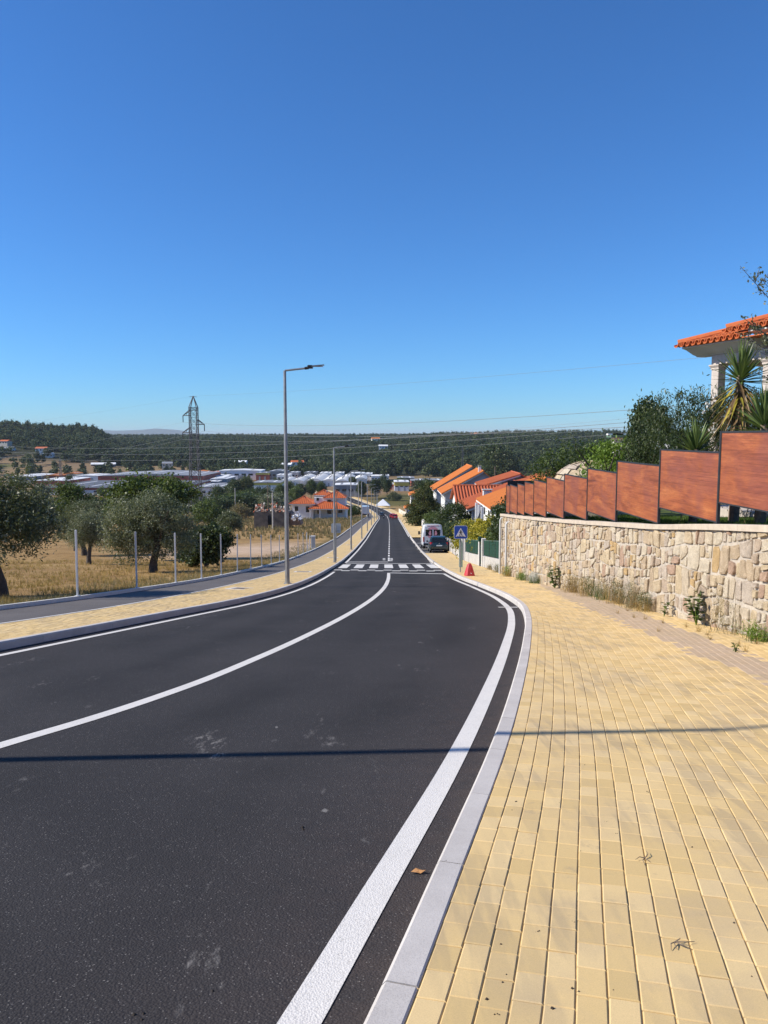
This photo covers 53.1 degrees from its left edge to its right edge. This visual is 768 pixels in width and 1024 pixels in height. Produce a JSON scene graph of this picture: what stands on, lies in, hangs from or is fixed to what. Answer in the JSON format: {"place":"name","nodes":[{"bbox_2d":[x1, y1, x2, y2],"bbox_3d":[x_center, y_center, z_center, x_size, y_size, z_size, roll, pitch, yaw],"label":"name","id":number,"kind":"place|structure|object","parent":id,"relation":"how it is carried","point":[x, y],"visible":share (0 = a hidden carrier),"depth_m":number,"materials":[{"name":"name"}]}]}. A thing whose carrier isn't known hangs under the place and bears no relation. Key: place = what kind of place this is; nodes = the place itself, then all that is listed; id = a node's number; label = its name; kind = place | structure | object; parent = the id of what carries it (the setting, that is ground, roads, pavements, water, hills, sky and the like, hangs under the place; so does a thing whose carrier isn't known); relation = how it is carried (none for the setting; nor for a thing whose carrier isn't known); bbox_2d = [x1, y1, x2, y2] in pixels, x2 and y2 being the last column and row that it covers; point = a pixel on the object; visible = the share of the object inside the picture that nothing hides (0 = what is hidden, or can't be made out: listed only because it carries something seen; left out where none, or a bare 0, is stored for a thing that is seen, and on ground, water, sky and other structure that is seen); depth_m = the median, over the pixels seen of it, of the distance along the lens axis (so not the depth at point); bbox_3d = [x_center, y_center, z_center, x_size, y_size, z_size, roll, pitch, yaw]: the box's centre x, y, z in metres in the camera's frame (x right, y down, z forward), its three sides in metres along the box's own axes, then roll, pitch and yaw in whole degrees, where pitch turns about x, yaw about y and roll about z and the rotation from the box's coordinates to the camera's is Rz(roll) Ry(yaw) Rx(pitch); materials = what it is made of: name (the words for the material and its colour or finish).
{"place":"outdoors","nodes":[
{"label":"outdoors","id":0,"kind":"place"},
{"bbox_2d":[0,557,281,603],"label":"dry grass","id":1,"kind":"structure","parent":0,"point":[103,578],"depth_m":35.02,"materials":[{"name":"plant"}]},
{"bbox_2d":[0,503,369,623],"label":"path border","id":2,"kind":"object","parent":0,"point":[154,599],"visible":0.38,"depth_m":19.33,"materials":[{"name":"white concrete"}]},
{"bbox_2d":[0,492,372,622],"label":"cycle path","id":3,"kind":"structure","parent":0,"point":[27,612],"depth_m":22.57,"materials":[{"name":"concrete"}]},
{"bbox_2d":[0,491,377,639],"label":"pavement","id":4,"kind":"structure","parent":0,"point":[66,621],"depth_m":19.36,"materials":[{"name":"yellow brick"}]},
{"bbox_2d":[283,364,323,583],"bbox_3d":[-2.844,-1.277,27.206,1.510,7.780,0.260,0,6,0],"label":"street lamp","id":5,"kind":"object","parent":4,"relation":"on","point":[287,567],"visible":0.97,"depth_m":27.18,"materials":[{"name":"grey metal"}]},
{"bbox_2d":[333,445,354,561],"bbox_3d":[-2.636,-0.521,50.394,1.510,7.780,0.260,0,6,0],"label":"street lamp","id":6,"kind":"object","parent":4,"relation":"on","point":[334,540],"visible":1,"depth_m":50.38,"materials":[{"name":"grey metal"}]},
{"bbox_2d":[350,469,364,549],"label":"street lamp","id":7,"kind":"object","parent":4,"relation":"on","point":[351,511],"visible":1,"depth_m":73.71,"materials":[{"name":"grey metal"}]},
{"bbox_2d":[103,429,400,434],"bbox_3d":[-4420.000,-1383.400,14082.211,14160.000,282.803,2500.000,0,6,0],"label":"distant hills","id":8,"kind":"structure","parent":0,"point":[158,431],"depth_m":13650.12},
{"bbox_2d":[0,487,524,1023],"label":"road","id":9,"kind":"structure","parent":0,"point":[170,787],"depth_m":5.02,"materials":[{"name":"asphalt"}]},
{"bbox_2d":[0,490,378,649],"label":"kerb","id":10,"kind":"structure","parent":9,"relation":"on","point":[10,643],"depth_m":15.37,"materials":[{"name":"concrete"}]},
{"bbox_2d":[0,434,724,600],"bbox_3d":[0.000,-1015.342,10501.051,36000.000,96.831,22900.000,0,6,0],"label":"ground","id":11,"kind":"structure","parent":0,"point":[63,552],"depth_m":75.31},
{"bbox_2d":[0,462,73,596],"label":"olive tree","id":12,"kind":"object","parent":11,"relation":"on","point":[16,520],"visible":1,"depth_m":21.52,"materials":[{"name":"green plant"}]},
{"bbox_2d":[33,477,90,486],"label":"warehouse","id":13,"kind":"structure","parent":11,"relation":"on","point":[81,479],"depth_m":517.41,"materials":[{"name":"metal"}]},
{"bbox_2d":[49,480,102,550],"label":"broadleaf tree","id":14,"kind":"object","parent":11,"relation":"on","point":[66,492],"visible":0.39,"depth_m":77.58,"materials":[{"name":"green plant"}]},
{"bbox_2d":[52,498,113,555],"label":"olive tree","id":15,"kind":"object","parent":11,"relation":"on","point":[81,505],"visible":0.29,"depth_m":65.77,"materials":[{"name":"green plant"}]},
{"bbox_2d":[61,502,107,563],"bbox_3d":[-18.130,1.359,47.309,3.058,4.001,3.355,4,7,33],"label":"olive tree","id":16,"kind":"object","parent":11,"relation":"on","point":[85,525],"visible":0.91,"depth_m":46.71,"materials":[{"name":"green plant"}]},
{"bbox_2d":[49,480,210,494],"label":"warehouse","id":17,"kind":"structure","parent":11,"relation":"on","point":[94,485],"depth_m":482.01,"materials":[{"name":"metal"}]},
{"bbox_2d":[90,478,204,572],"bbox_3d":[-11.403,0.729,37.452,5.532,4.821,4.160,0,6,0],"label":"olive tree","id":18,"kind":"object","parent":11,"relation":"on","point":[152,523],"visible":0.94,"depth_m":36.95,"materials":[{"name":"green plant"}]},
{"bbox_2d":[95,468,205,548],"bbox_3d":[-17.255,0.262,57.062,7.951,7.197,5.754,-2,6,-17],"label":"fig tree","id":19,"kind":"object","parent":11,"relation":"on","point":[175,487],"visible":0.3,"depth_m":56.33,"materials":[{"name":"green plant"}]},
{"bbox_2d":[98,470,220,479],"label":"warehouse","id":20,"kind":"structure","parent":11,"relation":"on","point":[207,475],"depth_m":546.77,"materials":[{"name":"metal"}]},
{"bbox_2d":[0,542,325,604],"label":"verge grass","id":21,"kind":"structure","parent":11,"relation":"on","point":[292,554],"depth_m":28.24,"materials":[{"name":"brown plant"}]},
{"bbox_2d":[0,492,366,609],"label":"path edging","id":22,"kind":"object","parent":11,"relation":"on","point":[34,603],"visible":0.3,"depth_m":22.92,"materials":[{"name":"white concrete"}]},
{"bbox_2d":[74,530,80,595],"bbox_3d":[-8.039,1.336,20.088,0.120,1.744,0.120,1,6,4],"label":"fence post","id":23,"kind":"object","parent":22,"relation":"on","point":[76,566],"visible":1,"depth_m":20.08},
{"bbox_2d":[134,532,138,587],"bbox_3d":[-7.621,1.474,23.610,0.120,1.744,0.120,0,6,-5],"label":"fence post","id":24,"kind":"object","parent":22,"relation":"on","point":[136,560],"visible":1,"depth_m":23.59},
{"bbox_2d":[182,396,204,521],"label":"electricity pylon","id":25,"kind":"object","parent":11,"relation":"on","point":[190,410],"visible":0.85,"depth_m":198.84,"materials":[{"name":"metal"}]},
{"bbox_2d":[186,404,704,425],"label":"power cable","id":26,"kind":"object","parent":25,"relation":"attached to","point":[442,421],"visible":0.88,"depth_m":99.90,"materials":[{"name":"metal"}]},
{"bbox_2d":[208,423,690,436],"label":"power cable","id":27,"kind":"object","parent":25,"relation":"attached to","point":[454,434],"visible":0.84,"depth_m":103.34,"materials":[{"name":"metal"}]},
{"bbox_2d":[185,414,724,441],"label":"power cable","id":28,"kind":"object","parent":25,"relation":"attached to","point":[443,435],"visible":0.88,"depth_m":100.11,"materials":[{"name":"metal"}]},
{"bbox_2d":[172,519,236,566],"bbox_3d":[-10.325,1.879,43.975,3.524,2.998,3.937,-3,6,-26],"label":"fig bush","id":29,"kind":"object","parent":11,"relation":"on","point":[211,532],"visible":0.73,"depth_m":43.14,"materials":[{"name":"green plant"}]},
{"bbox_2d":[47,516,364,541],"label":"tall dry grass","id":30,"kind":"structure","parent":11,"relation":"on","point":[345,521],"depth_m":135.26,"materials":[{"name":"brown plant"}]},
{"bbox_2d":[189,499,224,523],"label":"bush","id":31,"kind":"object","parent":11,"relation":"on","point":[206,513],"visible":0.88,"depth_m":173.99,"materials":[{"name":"green plant"}]},
{"bbox_2d":[195,483,227,497],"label":"warehouse","id":32,"kind":"structure","parent":11,"relation":"on","point":[207,486],"depth_m":416.64,"materials":[{"name":"metal"}]},
{"bbox_2d":[200,494,235,512],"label":"bush","id":33,"kind":"object","parent":11,"relation":"on","point":[224,503],"visible":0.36,"depth_m":251.10,"materials":[{"name":"green plant"}]},
{"bbox_2d":[206,482,237,499],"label":"bush","id":34,"kind":"object","parent":11,"relation":"on","point":[217,490],"visible":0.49,"depth_m":390.18,"materials":[{"name":"green plant"}]},
{"bbox_2d":[214,507,244,530],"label":"bush","id":35,"kind":"object","parent":11,"relation":"on","point":[228,518],"visible":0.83,"depth_m":131.66,"materials":[{"name":"green plant"}]},
{"bbox_2d":[227,478,242,491],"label":"broadleaf tree","id":36,"kind":"object","parent":11,"relation":"on","point":[233,482],"visible":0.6,"depth_m":396.91,"materials":[{"name":"green plant"}]},
{"bbox_2d":[230,501,252,518],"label":"bush","id":37,"kind":"object","parent":11,"relation":"on","point":[241,510],"visible":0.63,"depth_m":220.12,"materials":[{"name":"green plant"}]},
{"bbox_2d":[219,469,265,479],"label":"warehouse","id":38,"kind":"structure","parent":11,"relation":"on","point":[238,473],"depth_m":619.95,"materials":[{"name":"metal"}]},
{"bbox_2d":[231,491,259,514],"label":"bush","id":39,"kind":"object","parent":11,"relation":"on","point":[250,501],"visible":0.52,"depth_m":286.98,"materials":[{"name":"green plant"}]},
{"bbox_2d":[238,476,253,491],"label":"broadleaf tree","id":40,"kind":"object","parent":11,"relation":"on","point":[247,482],"visible":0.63,"depth_m":402.30,"materials":[{"name":"green plant"}]},
{"bbox_2d":[256,471,270,480],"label":"warehouse","id":41,"kind":"structure","parent":11,"relation":"on","point":[264,475],"depth_m":609.07,"materials":[{"name":"metal"}]},
{"bbox_2d":[254,480,283,491],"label":"warehouse","id":42,"kind":"structure","parent":11,"relation":"on","point":[273,484],"depth_m":478.56,"materials":[{"name":"metal"}]},
{"bbox_2d":[257,492,288,509],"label":"bush","id":43,"kind":"object","parent":11,"relation":"on","point":[267,499],"visible":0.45,"depth_m":302.81,"materials":[{"name":"green plant"}]},
{"bbox_2d":[253,502,303,527],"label":"ruined barn","id":44,"kind":"structure","parent":11,"relation":"on","point":[262,516],"depth_m":146.95,"materials":[{"name":"stone"}]},
{"bbox_2d":[288,486,303,500],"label":"bush","id":45,"kind":"object","parent":11,"relation":"on","point":[295,492],"visible":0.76,"depth_m":387.19,"materials":[{"name":"green plant"}]},
{"bbox_2d":[305,478,317,497],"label":"broadleaf tree","id":46,"kind":"object","parent":11,"relation":"on","point":[311,486],"visible":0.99,"depth_m":409.08,"materials":[{"name":"green plant"}]},
{"bbox_2d":[289,489,349,518],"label":"villa","id":47,"kind":"object","parent":11,"relation":"on","point":[320,505],"visible":0.93,"depth_m":231.42,"materials":[{"name":"paint"}]},
{"bbox_2d":[335,482,360,496],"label":"warehouse","id":48,"kind":"structure","parent":11,"relation":"on","point":[341,487],"depth_m":428.66,"materials":[{"name":"metal"}]},
{"bbox_2d":[354,481,368,495],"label":"broadleaf tree","id":49,"kind":"object","parent":11,"relation":"on","point":[364,489],"visible":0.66,"depth_m":410.14,"materials":[{"name":"green plant"}]},
{"bbox_2d":[0,419,728,479],"bbox_3d":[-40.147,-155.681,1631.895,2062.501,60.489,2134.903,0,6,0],"label":"forest","id":50,"kind":"object","parent":11,"relation":"on","point":[83,443],"visible":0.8,"depth_m":845.24,"materials":[{"name":"plant"}]},
{"bbox_2d":[368,478,383,495],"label":"broadleaf tree","id":51,"kind":"object","parent":11,"relation":"on","point":[378,484],"visible":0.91,"depth_m":415.73,"materials":[{"name":"green plant"}]},
{"bbox_2d":[382,478,392,495],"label":"broadleaf tree","id":52,"kind":"object","parent":11,"relation":"on","point":[387,485],"visible":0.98,"depth_m":434.21,"materials":[{"name":"green plant"}]},
{"bbox_2d":[386,491,401,500],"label":"bush","id":53,"kind":"object","parent":11,"relation":"on","point":[393,496],"visible":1,"depth_m":398.01,"materials":[{"name":"green plant"}]},
{"bbox_2d":[394,480,408,490],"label":"warehouse","id":54,"kind":"structure","parent":11,"relation":"on","point":[401,485],"depth_m":482.33,"materials":[{"name":"metal"}]},
{"bbox_2d":[399,482,440,525],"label":"conifer","id":55,"kind":"object","parent":11,"relation":"on","point":[422,503],"visible":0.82,"depth_m":151.20,"materials":[{"name":"green plant"}]},
{"bbox_2d":[419,510,439,523],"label":"garden shrub","id":56,"kind":"object","parent":11,"relation":"on","point":[427,519],"visible":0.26,"depth_m":112.64,"materials":[{"name":"green plant"}]},
{"bbox_2d":[329,491,531,1023],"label":"kerb","id":57,"kind":"structure","parent":11,"relation":"on","point":[393,1000],"depth_m":3.43,"materials":[{"name":"concrete"}]},
{"bbox_2d":[132,747,752,1020],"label":"dirt crumbs","id":58,"kind":"object","parent":57,"relation":"on","point":[212,991],"visible":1,"depth_m":2.63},
{"bbox_2d":[427,498,474,535],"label":"round shrub","id":59,"kind":"object","parent":11,"relation":"on","point":[447,511],"visible":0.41,"depth_m":93.62,"materials":[{"name":"green plant"}]},
{"bbox_2d":[442,516,460,539],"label":"hedge bush","id":60,"kind":"object","parent":11,"relation":"on","point":[447,526],"visible":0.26,"depth_m":83.57,"materials":[{"name":"green plant"}]},
{"bbox_2d":[430,464,473,503],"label":"house","id":61,"kind":"structure","parent":11,"relation":"on","point":[463,470],"depth_m":161.69,"materials":[{"name":"orange tile"}]},
{"bbox_2d":[437,466,489,516],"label":"house","id":62,"kind":"structure","parent":11,"relation":"on","point":[473,476],"depth_m":138.22,"materials":[{"name":"orange tile"}]},
{"bbox_2d":[448,518,478,557],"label":"yellow shrub","id":63,"kind":"object","parent":11,"relation":"on","point":[462,523],"visible":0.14,"depth_m":57.28,"materials":[{"name":"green plant"}]},
{"bbox_2d":[450,484,502,519],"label":"gabled wing","id":64,"kind":"structure","parent":11,"relation":"on","point":[460,491],"depth_m":107.48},
{"bbox_2d":[464,537,498,569],"bbox_3d":[5.694,2.386,45.154,0.281,3.971,17.661,0,6,0],"label":"green fence","id":65,"kind":"object","parent":11,"relation":"on","point":[481,555],"visible":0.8,"depth_m":43.91,"materials":[{"name":"concrete"}]},
{"bbox_2d":[465,513,500,556],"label":"yellow shrub","id":66,"kind":"object","parent":11,"relation":"on","point":[475,533],"visible":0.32,"depth_m":50.94,"materials":[{"name":"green plant"}]},
{"bbox_2d":[458,480,515,520],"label":"house","id":67,"kind":"structure","parent":11,"relation":"on","point":[470,501],"depth_m":97.35,"materials":[{"name":"red tile"}]},
{"bbox_2d":[478,440,512,475],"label":"broadleaf tree","id":68,"kind":"object","parent":11,"relation":"on","point":[485,465],"visible":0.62,"depth_m":512.18,"materials":[{"name":"green plant"}]},
{"bbox_2d":[489,448,522,474],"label":"broadleaf tree","id":69,"kind":"object","parent":11,"relation":"on","point":[506,465],"visible":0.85,"depth_m":506.67,"materials":[{"name":"green plant"}]},
{"bbox_2d":[475,475,544,520],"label":"house","id":70,"kind":"structure","parent":11,"relation":"on","point":[486,501],"depth_m":79.95,"materials":[{"name":"orange tile"}]},
{"bbox_2d":[485,492,536,549],"bbox_3d":[6.649,0.936,40.012,2.570,4.314,4.093,0,6,0],"label":"climbing vine","id":71,"kind":"object","parent":11,"relation":"on","point":[499,509],"visible":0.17,"depth_m":40.07,"materials":[{"name":"green plant"}]},
{"bbox_2d":[499,514,767,638],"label":"stone wall","id":72,"kind":"structure","parent":11,"relation":"on","point":[672,564],"depth_m":16.22,"materials":[{"name":"stone"}]},
{"bbox_2d":[506,431,767,523],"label":"panel fence","id":73,"kind":"object","parent":72,"relation":"on","point":[705,485],"visible":0.92,"depth_m":16.06,"materials":[{"name":"brown wood"}]},
{"bbox_2d":[0,0,767,434],"label":"sky","id":74,"kind":"structure","parent":0,"point":[217,199],"materials":[{"name":"blue"}]},
{"bbox_2d":[413,538,445,552],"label":"parking bay","id":75,"kind":"object","parent":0,"point":[418,542],"visible":0.36,"depth_m":77.09,"materials":[{"name":"asphalt"}]},
{"bbox_2d":[418,524,442,548],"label":"delivery van","id":76,"kind":"object","parent":75,"relation":"on","point":[428,531],"visible":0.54,"depth_m":77.73,"materials":[{"name":"white paint"}]},
{"bbox_2d":[426,536,448,551],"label":"parked car","id":77,"kind":"object","parent":75,"relation":"on","point":[437,542],"visible":1,"depth_m":70.32,"materials":[{"name":"teal paint"}]},
{"bbox_2d":[475,470,525,483],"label":"roof","id":78,"kind":"structure","parent":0,"point":[511,475],"depth_m":123.64,"materials":[{"name":"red tile"}]},
{"bbox_2d":[328,490,767,1023],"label":"pavement","id":79,"kind":"structure","parent":0,"point":[628,710],"depth_m":3.86,"materials":[{"name":"yellow brick"}]},
{"bbox_2d":[454,526,466,571],"bbox_3d":[3.680,1.826,36.946,0.640,2.360,0.084,0,6,0],"label":"crossing sign","id":80,"kind":"object","parent":79,"relation":"on","point":[460,532],"visible":0.95,"depth_m":36.83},
{"bbox_2d":[518,570,542,583],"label":"weed","id":81,"kind":"object","parent":79,"relation":"on","point":[534,579],"visible":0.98,"depth_m":27.82,"materials":[{"name":"green plant"}]},
{"bbox_2d":[546,566,560,587],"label":"weed","id":82,"kind":"object","parent":79,"relation":"on","point":[554,581],"visible":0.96,"depth_m":24.95,"materials":[{"name":"green plant"}]},
{"bbox_2d":[551,568,578,592],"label":"weed","id":83,"kind":"object","parent":79,"relation":"on","point":[572,583],"visible":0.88,"depth_m":22.89,"materials":[{"name":"beige plant"}]},
{"bbox_2d":[559,569,596,597],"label":"weed","id":84,"kind":"object","parent":79,"relation":"on","point":[584,586],"visible":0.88,"depth_m":21.26,"materials":[{"name":"beige plant"}]},
{"bbox_2d":[580,576,607,600],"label":"weed","id":85,"kind":"object","parent":79,"relation":"on","point":[600,592],"visible":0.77,"depth_m":20.02,"materials":[{"name":"beige plant"}]},
{"bbox_2d":[581,568,630,604],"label":"weed","id":86,"kind":"object","parent":79,"relation":"on","point":[613,598],"visible":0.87,"depth_m":18.72,"materials":[{"name":"beige plant"}]},
{"bbox_2d":[593,566,642,608],"bbox_3d":[5.500,1.747,17.783,1.735,1.048,2.314,-4,7,-34],"label":"weed","id":87,"kind":"object","parent":79,"relation":"on","point":[629,593],"visible":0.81,"depth_m":17.66,"materials":[{"name":"brown plant"}]},
{"bbox_2d":[620,584,659,613],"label":"weed","id":88,"kind":"object","parent":79,"relation":"on","point":[645,603],"visible":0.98,"depth_m":16.63,"materials":[{"name":"beige plant"}]},
{"bbox_2d":[616,606,761,650],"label":"joint grass","id":89,"kind":"structure","parent":79,"relation":"on","point":[739,643],"depth_m":12.36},
{"bbox_2d":[680,591,705,624],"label":"weed","id":90,"kind":"object","parent":79,"relation":"on","point":[696,615],"visible":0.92,"depth_m":13.89,"materials":[{"name":"green plant"}]},
{"bbox_2d":[693,580,749,634],"bbox_3d":[5.482,1.502,12.454,1.942,1.101,2.202,-5,8,-42],"label":"weed","id":91,"kind":"object","parent":79,"relation":"on","point":[716,617],"visible":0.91,"depth_m":12.65,"materials":[{"name":"brown plant"}]},
{"bbox_2d":[729,618,767,643],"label":"weed","id":92,"kind":"object","parent":79,"relation":"on","point":[756,636],"visible":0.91,"depth_m":11.61,"materials":[{"name":"green plant"}]},
{"bbox_2d":[518,513,767,524],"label":"lawn grass","id":93,"kind":"structure","parent":0,"point":[675,519],"depth_m":20.56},
{"bbox_2d":[570,509,767,523],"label":"garden","id":94,"kind":"object","parent":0,"point":[663,512],"visible":0.05,"depth_m":27.24,"materials":[{"name":"plant"}]},
{"bbox_2d":[517,431,619,482],"bbox_3d":[8.268,-1.542,32.535,4.456,3.748,3.937,-4,7,-37],"label":"fruit tree","id":95,"kind":"object","parent":94,"relation":"on","point":[556,467],"visible":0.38,"depth_m":32.22,"materials":[{"name":"green plant"}]},
{"bbox_2d":[551,460,624,516],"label":"stone dome","id":96,"kind":"structure","parent":94,"relation":"on","point":[571,469],"depth_m":28.92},
{"bbox_2d":[568,428,635,477],"bbox_3d":[7.766,-1.225,26.500,2.781,3.361,2.414,0,6,0],"label":"lime shrub","id":97,"kind":"object","parent":94,"relation":"on","point":[606,453],"visible":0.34,"depth_m":26.24,"materials":[{"name":"green plant"}]},
{"bbox_2d":[618,389,672,463],"bbox_3d":[8.271,-1.677,24.169,1.879,4.375,1.963,0,6,0],"label":"garden shrub","id":98,"kind":"object","parent":94,"relation":"on","point":[641,449],"visible":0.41,"depth_m":23.94,"materials":[{"name":"green plant"}]},
{"bbox_2d":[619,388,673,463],"bbox_3d":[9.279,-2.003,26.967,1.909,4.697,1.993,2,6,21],"label":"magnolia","id":99,"kind":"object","parent":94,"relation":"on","point":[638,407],"visible":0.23,"depth_m":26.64,"materials":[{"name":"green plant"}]},
{"bbox_2d":[662,417,719,522],"bbox_3d":[6.922,-0.830,17.161,1.600,2.665,1.499,0,6,0],"label":"yucca","id":100,"kind":"object","parent":94,"relation":"on","point":[695,438],"visible":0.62,"depth_m":17.08,"materials":[{"name":"green plant"}]},
{"bbox_2d":[640,372,764,516],"bbox_3d":[9.062,-1.628,20.521,4.616,4.235,2.950,6,8,45],"label":"oleander","id":101,"kind":"object","parent":94,"relation":"on","point":[667,422],"visible":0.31,"depth_m":20.74,"materials":[{"name":"green plant"}]},
{"bbox_2d":[674,314,767,516],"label":"veranda house","id":102,"kind":"structure","parent":94,"relation":"on","point":[715,345],"depth_m":22.62,"materials":[{"name":"stone"}]},
{"bbox_2d":[703,339,767,523],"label":"yucca","id":103,"kind":"object","parent":94,"relation":"on","point":[741,372],"visible":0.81,"depth_m":15.24,"materials":[{"name":"green plant"}]},
{"bbox_2d":[721,385,767,524],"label":"yucca","id":104,"kind":"object","parent":94,"relation":"on","point":[760,420],"visible":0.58,"depth_m":13.56,"materials":[{"name":"green plant"}]},
{"bbox_2d":[738,262,767,382],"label":"garden tree","id":105,"kind":"object","parent":94,"relation":"on","point":[758,327],"visible":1,"depth_m":14.05,"materials":[{"name":"green plant"}]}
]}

